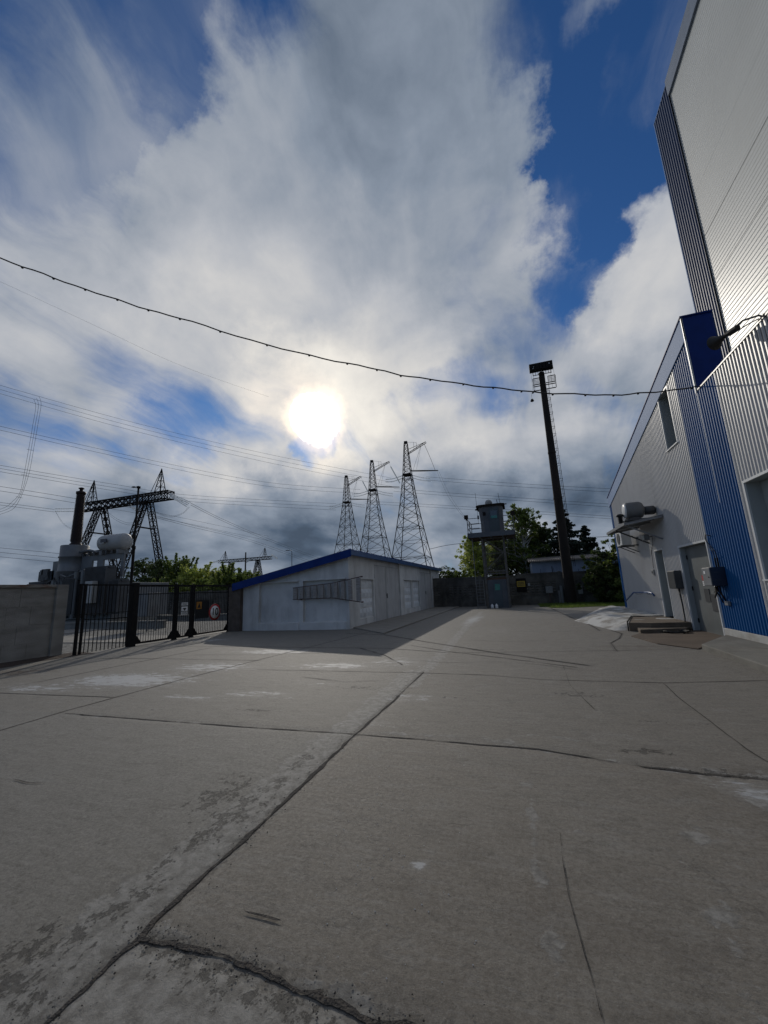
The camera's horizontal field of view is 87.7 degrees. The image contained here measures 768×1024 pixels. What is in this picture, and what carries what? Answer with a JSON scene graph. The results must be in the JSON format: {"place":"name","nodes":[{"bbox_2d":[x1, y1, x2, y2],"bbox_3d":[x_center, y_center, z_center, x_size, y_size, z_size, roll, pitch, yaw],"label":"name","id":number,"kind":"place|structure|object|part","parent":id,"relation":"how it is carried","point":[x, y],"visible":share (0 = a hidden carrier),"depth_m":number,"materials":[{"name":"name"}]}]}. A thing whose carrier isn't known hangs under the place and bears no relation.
{"place":"outdoors","nodes":[
{"label":"outdoors","id":0,"kind":"place"},
{"bbox_2d":[2,397,40,513],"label":"dropper line","id":1,"kind":"object","parent":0,"point":[26,461],"visible":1,"depth_m":74.73,"materials":[{"name":"metal"}]},
{"bbox_2d":[0,548,115,564],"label":"power line","id":2,"kind":"object","parent":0,"point":[32,555],"visible":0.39,"depth_m":96.79,"materials":[{"name":"metal"}]},
{"bbox_2d":[64,621,182,633],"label":"cross road","id":3,"kind":"structure","parent":0,"point":[69,631],"depth_m":24.14,"materials":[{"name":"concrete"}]},
{"bbox_2d":[63,635,193,642],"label":"service road","id":4,"kind":"structure","parent":0,"point":[68,639],"depth_m":17.29,"materials":[{"name":"grey asphalt"}]},
{"bbox_2d":[6,284,253,391],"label":"power line","id":5,"kind":"object","parent":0,"point":[138,346],"visible":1,"depth_m":124.69,"materials":[{"name":"metal"}]},
{"bbox_2d":[0,486,267,540],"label":"power line","id":6,"kind":"object","parent":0,"point":[114,509],"visible":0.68,"depth_m":98.21,"materials":[{"name":"metal"}]},
{"bbox_2d":[62,620,226,653],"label":"gravel","id":7,"kind":"structure","parent":0,"point":[68,647],"depth_m":20.81,"materials":[{"name":"grey gravel"}]},
{"bbox_2d":[27,487,171,622],"bbox_3d":[-22.519,3.401,31.934,10.900,10.800,6.100,-6,-12,18],"label":"power transformer","id":8,"kind":"object","parent":7,"relation":"on","point":[73,567],"visible":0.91,"depth_m":29.55,"materials":[{"name":"metal"}]},
{"bbox_2d":[64,620,167,629],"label":"kerb wall","id":9,"kind":"structure","parent":7,"relation":"on","point":[69,625],"depth_m":24.66,"materials":[{"name":"concrete"}]},
{"bbox_2d":[125,486,140,642],"bbox_3d":[-9.609,1.946,15.133,0.317,6.030,0.133,-1,-11,-7],"label":"thin lamp pole","id":10,"kind":"object","parent":7,"relation":"on","point":[133,551],"visible":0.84,"depth_m":15.21,"materials":[{"name":"black metal"}]},
{"bbox_2d":[126,593,159,631],"bbox_3d":[-13.139,5.448,21.783,1.580,2.010,0.780,-6,-12,18],"label":"equipment cabinet","id":11,"kind":"object","parent":7,"relation":"on","point":[148,605],"visible":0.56,"depth_m":21.47,"materials":[{"name":"metal"}]},
{"bbox_3d":[-13.268,5.034,21.520,1.400,1.090,0.015,-6,-12,18],"label":"door","id":12,"kind":"part","parent":11,"relation":"part of","materials":[{"name":"grey metal"}]},
{"bbox_2d":[157,614,226,620],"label":"kerb wall","id":13,"kind":"structure","parent":7,"relation":"on","point":[179,618],"depth_m":30.33,"materials":[{"name":"concrete"}]},
{"bbox_2d":[0,0,694,584],"label":"sky","id":14,"kind":"structure","parent":0,"point":[472,192],"materials":[{"name":"blue"}]},
{"bbox_2d":[0,605,767,1023],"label":"yard paving","id":15,"kind":"structure","parent":0,"point":[112,827],"depth_m":2.59,"materials":[{"name":"concrete"}]},
{"bbox_2d":[0,652,92,667],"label":"soil strip","id":16,"kind":"object","parent":15,"relation":"on","point":[9,664],"visible":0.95,"depth_m":11.48,"materials":[{"name":"brown soil"}]},
{"bbox_2d":[0,585,68,662],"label":"block wall","id":17,"kind":"structure","parent":16,"relation":"on","point":[32,620],"depth_m":11.66,"materials":[{"name":"grey concrete"}]},
{"bbox_2d":[72,584,132,654],"bbox_3d":[-9.237,3.489,13.253,0.060,2.180,1.880,-6,-12,18],"label":"barred fence","id":18,"kind":"object","parent":16,"relation":"on","point":[76,632],"visible":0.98,"depth_m":12.88,"materials":[{"name":"black metal"}]},
{"bbox_2d":[125,583,139,646],"bbox_3d":[-8.917,3.657,14.196,0.220,2.250,0.220,-6,-12,18],"label":"gate post","id":19,"kind":"object","parent":15,"relation":"on","point":[133,614],"visible":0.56,"depth_m":14.13,"materials":[{"name":"black metal"}]},
{"bbox_2d":[136,584,230,643],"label":"sliding gate","id":20,"kind":"structure","parent":19,"relation":"attached to","point":[174,634],"depth_m":16.16,"materials":[{"name":"black metal"}]},
{"bbox_2d":[181,602,187,614],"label":"notice boards","id":21,"kind":"object","parent":20,"relation":"attached to","point":[185,608],"visible":1,"depth_m":16.36,"materials":[{"name":"white metal"}]},
{"bbox_2d":[195,600,208,618],"bbox_3d":[-7.840,4.196,17.269,0.019,0.760,0.800,-6,-12,18],"label":"amber warning plate","id":22,"kind":"object","parent":20,"relation":"attached to","point":[201,608],"visible":1,"depth_m":17.24,"materials":[{"name":"metal"}]},
{"bbox_2d":[209,604,219,619],"bbox_3d":[-7.576,4.475,17.910,0.026,0.720,0.720,-6,-12,18],"label":"speed limit sign","id":23,"kind":"object","parent":20,"relation":"attached to","point":[214,611],"visible":1,"depth_m":17.89,"materials":[{"name":"white metal"}]},
{"bbox_2d":[228,587,242,630],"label":"block pier","id":24,"kind":"structure","parent":15,"relation":"on","point":[235,614],"depth_m":18.67,"materials":[{"name":"grey concrete"}]},
{"bbox_2d":[232,548,441,630],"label":"storage shed","id":25,"kind":"structure","parent":15,"relation":"on","point":[391,587],"depth_m":18.48,"materials":[{"name":"white paint"}]},
{"bbox_2d":[293,576,363,602],"bbox_3d":[-2.488,3.452,17.498,3.391,1.120,0.140,-6,-12,18],"label":"wooden ladder","id":26,"kind":"object","parent":25,"relation":"attached to","point":[350,592],"visible":1,"depth_m":17.35,"materials":[{"name":"grey wood"}]},
{"bbox_2d":[374,565,386,620],"bbox_3d":[-0.180,4.269,21.171,0.092,2.810,1.855,-6,-12,18],"label":"door leaf","id":27,"kind":"structure","parent":25,"relation":"in","point":[379,571],"depth_m":21.12,"materials":[{"name":"paint"}]},
{"bbox_2d":[385,567,400,618],"bbox_3d":[0.516,4.644,23.208,0.102,2.810,2.635,-6,-12,18],"label":"door leaf","id":28,"kind":"structure","parent":25,"relation":"in","point":[392,576],"depth_m":23.15,"materials":[{"name":"paint"}]},
{"bbox_2d":[419,572,425,609],"bbox_3d":[2.909,5.982,30.310,0.066,2.750,1.810,-6,-12,18],"label":"door leaf","id":29,"kind":"structure","parent":25,"relation":"in","point":[422,583],"depth_m":30.34,"materials":[{"name":"paint"}]},
{"bbox_2d":[424,573,431,608],"bbox_3d":[3.558,6.334,32.222,0.066,2.750,2.210,-6,-12,18],"label":"door leaf","id":30,"kind":"structure","parent":25,"relation":"in","point":[427,576],"depth_m":32.13,"materials":[{"name":"paint"}]},
{"bbox_2d":[2,608,767,1023],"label":"joint filling","id":31,"kind":"object","parent":15,"relation":"on","point":[338,1002],"visible":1,"depth_m":1.92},
{"bbox_2d":[24,675,745,1023],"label":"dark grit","id":32,"kind":"object","parent":15,"relation":"on","point":[256,955],"visible":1,"depth_m":1.69,"materials":[{"name":"black gravel"}]},
{"bbox_2d":[11,683,766,1023],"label":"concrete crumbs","id":33,"kind":"object","parent":15,"relation":"on","point":[255,959],"visible":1,"depth_m":1.70,"materials":[{"name":"grey concrete"}]},
{"bbox_2d":[353,606,458,633],"bbox_3d":[2.546,6.444,25.322,2.220,0.070,22.728,-6,-12,18],"label":"shed apron","id":34,"kind":"object","parent":15,"relation":"on","point":[385,626],"visible":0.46,"depth_m":19.72,"materials":[{"name":"concrete"}]},
{"bbox_2d":[464,495,515,608],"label":"watchtower","id":35,"kind":"structure","parent":15,"relation":"on","point":[498,593],"depth_m":29.24,"materials":[{"name":"metal"}]},
{"bbox_2d":[575,606,674,629],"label":"cement ramp","id":36,"kind":"structure","parent":15,"relation":"on","point":[612,617],"depth_m":15.03,"materials":[{"name":"grey concrete"}]},
{"bbox_2d":[627,615,691,632],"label":"concrete steps","id":37,"kind":"structure","parent":15,"relation":"on","point":[647,624],"depth_m":11.83,"materials":[{"name":"grey concrete"}]},
{"bbox_2d":[631,630,721,649],"bbox_3d":[7.631,3.214,10.086,2.200,0.072,3.647,-6,-12,18],"label":"doorway screed","id":38,"kind":"object","parent":15,"relation":"on","point":[694,639],"visible":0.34,"depth_m":10.10,"materials":[{"name":"grey concrete"}]},
{"bbox_2d":[662,629,689,633],"bbox_3d":[8.172,3.345,11.203,0.640,0.068,0.626,0,-12,-12],"label":"coiled hose","id":39,"kind":"object","parent":38,"relation":"on","point":[684,631],"visible":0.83,"depth_m":11.00,"materials":[{"name":"black rubber"}]},
{"bbox_2d":[607,309,747,635],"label":"side building","id":40,"kind":"structure","parent":15,"relation":"on","point":[665,468],"depth_m":11.54,"materials":[{"name":"grey metal"}]},
{"bbox_2d":[0,257,696,396],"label":"festoon cable","id":41,"kind":"object","parent":40,"relation":"attached to","point":[346,363],"visible":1,"depth_m":10.17,"materials":[{"name":"black rubber"}]},
{"bbox_2d":[615,531,638,552],"bbox_3d":[9.878,1.229,16.243,0.620,0.893,0.918,-6,-12,18],"label":"air conditioner","id":42,"kind":"object","parent":40,"relation":"attached to","point":[622,540],"visible":0.83,"depth_m":15.94,"materials":[{"name":"white metal"}]},
{"bbox_2d":[606,514,662,543],"bbox_3d":[8.944,0.752,14.353,1.151,0.785,2.840,-6,-12,18],"label":"door canopy","id":43,"kind":"object","parent":40,"relation":"attached to","point":[629,526],"visible":1,"depth_m":14.13,"materials":[{"name":"metal"}]},
{"bbox_2d":[616,502,655,523],"bbox_3d":[8.630,-0.001,13.741,1.160,0.690,0.580,-6,-12,18],"label":"ventilation fan","id":44,"kind":"object","parent":43,"relation":"on","point":[632,511],"visible":0.98,"depth_m":13.55},
{"bbox_2d":[625,591,654,601],"bbox_3d":[10.145,3.365,15.792,0.280,0.496,4.173,-6,-12,18],"label":"handrail","id":45,"kind":"object","parent":40,"relation":"attached to","point":[632,593],"visible":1,"depth_m":15.36,"materials":[{"name":"metal"}]},
{"bbox_2d":[641,534,653,567],"bbox_3d":[9.369,1.402,14.158,0.365,1.161,0.788,-6,-12,18],"label":"wall floodlight","id":46,"kind":"object","parent":40,"relation":"attached to","point":[645,537],"depth_m":13.97,"materials":[{"name":"metal"}]},
{"bbox_2d":[657,385,677,451],"bbox_3d":[8.509,-2.753,11.758,0.395,1.760,0.880,-6,-12,18],"label":"window","id":47,"kind":"structure","parent":40,"relation":"in","point":[664,405],"depth_m":12.11,"materials":[{"name":"white glass"}]},
{"bbox_2d":[667,570,683,588],"bbox_3d":[8.905,2.073,12.248,0.200,0.540,0.600,-6,-12,18],"label":"meter box","id":48,"kind":"object","parent":40,"relation":"attached to","point":[675,581],"visible":1,"depth_m":12.01,"materials":[{"name":"grey metal"}]},
{"bbox_2d":[678,589,685,621],"bbox_3d":[8.627,2.866,11.735,0.925,1.202,0.135,4,-13,-31],"label":"supply cable","id":49,"kind":"object","parent":48,"relation":"hanging from","point":[682,605],"visible":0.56,"depth_m":11.87,"materials":[{"name":"grey plastic"}]},
{"bbox_2d":[685,543,723,635],"bbox_3d":[8.714,2.075,10.832,0.135,2.380,1.840,-6,-12,18],"label":"door","id":50,"kind":"structure","parent":40,"relation":"in","point":[709,619],"depth_m":11.03,"materials":[{"name":"grey paint"}]},
{"bbox_2d":[701,534,727,602],"bbox_3d":[7.980,1.386,9.782,0.320,1.712,0.655,-6,-12,18],"label":"electrical box","id":51,"kind":"object","parent":40,"relation":"attached to","point":[715,576],"visible":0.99,"depth_m":9.49,"materials":[{"name":"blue metal"}]},
{"bbox_2d":[701,568,712,585],"bbox_3d":[7.821,1.573,9.700,0.030,0.420,0.420,-6,-12,18],"label":"front door","id":52,"kind":"structure","parent":51,"relation":"in","point":[706,574],"depth_m":9.68,"materials":[{"name":"grey metal"}]},
{"bbox_2d":[654,0,767,360],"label":"tall hall","id":53,"kind":"structure","parent":15,"relation":"on","point":[711,125],"depth_m":14.80,"materials":[{"name":"white metal"}]},
{"bbox_2d":[702,635,767,673],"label":"kerb slab","id":54,"kind":"structure","parent":15,"relation":"on","point":[749,653],"depth_m":7.56,"materials":[{"name":"concrete"}]},
{"label":"verge","id":55,"kind":"structure","parent":0,"visible":0},
{"bbox_2d":[545,586,552,602],"bbox_3d":[12.597,6.351,30.359,0.500,1.400,0.120,-6,-12,18],"label":"utility board","id":56,"kind":"object","parent":55,"relation":"on","point":[549,589],"visible":0.88,"depth_m":30.38,"materials":[{"name":"metal"}]},
{"bbox_2d":[529,360,576,602],"bbox_3d":[13.313,-2.648,31.318,2.133,19.718,0.794,-5,-12,14],"label":"floodlight mast","id":57,"kind":"object","parent":55,"relation":"on","point":[567,571],"visible":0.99,"depth_m":30.98,"materials":[{"name":"metal"}]},
{"bbox_2d":[558,586,563,602],"bbox_3d":[13.292,6.246,30.062,0.320,1.370,0.250,-6,-12,18],"label":"grey cabinet","id":58,"kind":"object","parent":55,"relation":"on","point":[560,595],"visible":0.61,"depth_m":29.97,"materials":[{"name":"grey metal"}]},
{"bbox_2d":[578,586,582,601],"bbox_3d":[14.635,6.155,29.704,0.300,1.350,0.120,-6,-12,18],"label":"utility board","id":59,"kind":"object","parent":55,"relation":"on","point":[580,591],"visible":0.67,"depth_m":29.68,"materials":[{"name":"grey metal"}]},
{"bbox_2d":[538,600,624,607],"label":"grass","id":60,"kind":"structure","parent":55,"relation":"on","point":[580,604],"depth_m":26.58,"materials":[{"name":"green plant"}]},
{"bbox_2d":[576,546,620,602],"bbox_3d":[15.455,4.433,28.396,2.959,4.102,3.542,-1,-11,-6],"label":"bush","id":61,"kind":"object","parent":55,"relation":"on","point":[600,586],"visible":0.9,"depth_m":27.92,"materials":[{"name":"green plant"}]},
{"bbox_2d":[601,534,623,599],"bbox_3d":[16.847,3.685,27.351,3.313,5.046,3.522,-6,-12,18],"label":"bush","id":62,"kind":"object","parent":55,"relation":"on","point":[612,553],"visible":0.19,"depth_m":27.34,"materials":[{"name":"green plant"}]},
{"label":"ground","id":63,"kind":"structure","parent":0,"visible":0},
{"bbox_2d":[81,469,174,578],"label":"portal pylon","id":64,"kind":"object","parent":63,"relation":"on","point":[141,503],"visible":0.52,"depth_m":89.84,"materials":[{"name":"metal"}]},
{"bbox_2d":[55,508,74,511],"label":"insulator chain","id":65,"kind":"object","parent":64,"relation":"attached to","point":[64,511],"visible":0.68,"depth_m":95.15,"materials":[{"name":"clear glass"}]},
{"bbox_2d":[0,502,51,511],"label":"power line","id":66,"kind":"object","parent":65,"relation":"attached to","point":[26,508],"visible":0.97,"depth_m":90.13,"materials":[{"name":"metal"}]},
{"bbox_2d":[170,493,189,506],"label":"insulator chain","id":67,"kind":"object","parent":64,"relation":"attached to","point":[173,497],"visible":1,"depth_m":82.59,"materials":[{"name":"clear glass"}]},
{"bbox_2d":[191,503,317,557],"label":"power line","id":68,"kind":"object","parent":67,"relation":"hanging from","point":[248,530],"visible":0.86,"depth_m":132.35,"materials":[{"name":"metal"}]},
{"bbox_2d":[143,514,308,560],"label":"power line","id":69,"kind":"object","parent":64,"relation":"hanging from","point":[220,533],"visible":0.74,"depth_m":132.49,"materials":[{"name":"metal"}]},
{"bbox_2d":[122,557,155,581],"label":"leafy tree","id":70,"kind":"object","parent":63,"relation":"on","point":[139,567],"visible":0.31,"depth_m":66.78,"materials":[{"name":"green plant"}]},
{"bbox_2d":[140,559,177,583],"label":"leafy tree","id":71,"kind":"object","parent":63,"relation":"on","point":[156,572],"visible":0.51,"depth_m":63.33,"materials":[{"name":"green plant"}]},
{"bbox_2d":[152,553,198,591],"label":"willow tree","id":72,"kind":"object","parent":63,"relation":"on","point":[171,573],"visible":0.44,"depth_m":53.99,"materials":[{"name":"green plant"}]},
{"bbox_2d":[169,562,213,591],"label":"willow tree","id":73,"kind":"object","parent":63,"relation":"on","point":[190,575],"visible":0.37,"depth_m":50.60,"materials":[{"name":"green plant"}]},
{"bbox_2d":[185,577,225,590],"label":"bush","id":74,"kind":"object","parent":63,"relation":"on","point":[201,582],"visible":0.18,"depth_m":44.00,"materials":[{"name":"green plant"}]},
{"bbox_2d":[198,565,237,584],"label":"leafy tree","id":75,"kind":"object","parent":63,"relation":"on","point":[214,572],"visible":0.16,"depth_m":52.51,"materials":[{"name":"green plant"}]},
{"bbox_2d":[211,561,259,589],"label":"willow tree","id":76,"kind":"object","parent":63,"relation":"on","point":[230,577],"visible":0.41,"depth_m":46.64,"materials":[{"name":"green plant"}]},
{"bbox_2d":[218,548,271,574],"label":"portal pylon","id":77,"kind":"object","parent":63,"relation":"on","point":[257,562],"visible":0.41,"depth_m":223.31,"materials":[{"name":"metal"}]},
{"bbox_2d":[329,475,368,552],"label":"lattice tower","id":78,"kind":"structure","parent":63,"relation":"on","point":[347,502],"depth_m":148.74,"materials":[{"name":"metal"}]},
{"bbox_2d":[0,465,333,509],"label":"power line","id":79,"kind":"object","parent":78,"relation":"attached to","point":[150,490],"visible":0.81,"depth_m":115.13,"materials":[{"name":"metal"}]},
{"bbox_2d":[372,501,607,518],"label":"power line","id":80,"kind":"object","parent":78,"relation":"attached to","point":[507,509],"visible":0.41,"depth_m":134.01,"materials":[{"name":"metal"}]},
{"bbox_2d":[353,460,399,557],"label":"lattice tower","id":81,"kind":"structure","parent":63,"relation":"on","point":[374,490],"depth_m":132.56,"materials":[{"name":"metal"}]},
{"bbox_2d":[0,426,359,492],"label":"power line","id":82,"kind":"object","parent":81,"relation":"attached to","point":[162,462],"visible":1,"depth_m":107.69,"materials":[{"name":"metal"}]},
{"bbox_2d":[394,488,605,506],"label":"power line","id":83,"kind":"object","parent":81,"relation":"attached to","point":[501,496],"visible":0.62,"depth_m":121.62,"materials":[{"name":"metal"}]},
{"bbox_2d":[160,568,622,614],"bbox_3d":[2.175,6.915,34.412,72.120,2.946,0.240,-6,-12,18],"label":"perimeter fence","id":84,"kind":"object","parent":63,"relation":"on","point":[453,592],"visible":0.25,"depth_m":32.46,"materials":[{"name":"concrete"}]},
{"bbox_2d":[516,578,526,591],"bbox_3d":[10.824,5.771,31.531,0.750,1.050,0.054,-6,-12,18],"label":"yellow fence sign","id":85,"kind":"object","parent":84,"relation":"attached to","point":[521,586],"visible":1,"depth_m":31.52,"materials":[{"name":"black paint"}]},
{"bbox_2d":[386,441,437,565],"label":"lattice tower","id":86,"kind":"structure","parent":63,"relation":"on","point":[407,475],"depth_m":116.55,"materials":[{"name":"metal"}]},
{"bbox_2d":[0,385,388,485],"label":"power line","id":87,"kind":"object","parent":86,"relation":"attached to","point":[177,437],"visible":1,"depth_m":96.76,"materials":[{"name":"metal"}]},
{"bbox_2d":[431,477,607,491],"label":"power line","id":88,"kind":"object","parent":86,"relation":"attached to","point":[518,483],"visible":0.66,"depth_m":108.58,"materials":[{"name":"metal"}]},
{"bbox_2d":[439,565,461,577],"bbox_3d":[6.543,7.197,39.481,4.520,4.006,4.667,-6,-12,18],"label":"bush","id":89,"kind":"object","parent":63,"relation":"on","point":[447,575],"visible":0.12,"depth_m":38.69,"materials":[{"name":"green plant"}]},
{"bbox_2d":[447,566,483,576],"bbox_3d":[7.460,6.883,37.687,3.759,3.618,3.685,3,-13,-26],"label":"bush","id":90,"kind":"object","parent":63,"relation":"on","point":[465,574],"visible":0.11,"depth_m":37.48,"materials":[{"name":"green plant"}]},
{"bbox_2d":[454,535,494,576],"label":"birch tree","id":91,"kind":"object","parent":63,"relation":"on","point":[467,558],"visible":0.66,"depth_m":42.18,"materials":[{"name":"green plant"}]},
{"bbox_2d":[486,540,517,575],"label":"leafy tree","id":92,"kind":"object","parent":63,"relation":"on","point":[498,554],"visible":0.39,"depth_m":44.27,"materials":[{"name":"green plant"}]},
{"bbox_2d":[488,547,527,575],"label":"leafy tree","id":93,"kind":"object","parent":63,"relation":"on","point":[515,571],"visible":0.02,"depth_m":46.92,"materials":[{"name":"green plant"}]},
{"bbox_2d":[502,503,550,573],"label":"birch tree","id":94,"kind":"object","parent":63,"relation":"on","point":[525,520],"visible":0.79,"depth_m":43.22,"materials":[{"name":"green plant"}]},
{"bbox_2d":[521,522,558,557],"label":"leafy tree","id":95,"kind":"object","parent":63,"relation":"on","point":[544,533],"visible":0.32,"depth_m":43.96,"materials":[{"name":"green plant"}]},
{"bbox_2d":[541,505,590,556],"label":"pine tree","id":96,"kind":"object","parent":63,"relation":"on","point":[578,545],"visible":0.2,"depth_m":42.98,"materials":[{"name":"green plant"}]},
{"bbox_2d":[527,554,617,572],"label":"long low building","id":97,"kind":"structure","parent":63,"relation":"on","point":[542,564],"depth_m":35.89,"materials":[{"name":"black paint"}]},
{"bbox_2d":[578,525,598,553],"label":"pine tree","id":98,"kind":"object","parent":63,"relation":"on","point":[591,544],"visible":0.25,"depth_m":44.92,"materials":[{"name":"green plant"}]},
{"bbox_2d":[697,311,767,643],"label":"building","id":99,"kind":"structure","parent":63,"relation":"on","point":[732,391],"depth_m":8.29,"materials":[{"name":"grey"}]},
{"bbox_2d":[707,313,764,349],"bbox_3d":[6.730,-3.503,7.592,0.324,0.295,1.054,0,-11,-10],"label":"wall lamp","id":100,"kind":"object","parent":99,"relation":"attached to","point":[714,342],"visible":0.98,"depth_m":7.81,"materials":[{"name":"black metal"}]},
{"bbox_2d":[742,469,767,580],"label":"window","id":101,"kind":"structure","parent":99,"relation":"in","point":[755,488],"depth_m":8.09,"materials":[{"name":"grey glass"}]}
]}

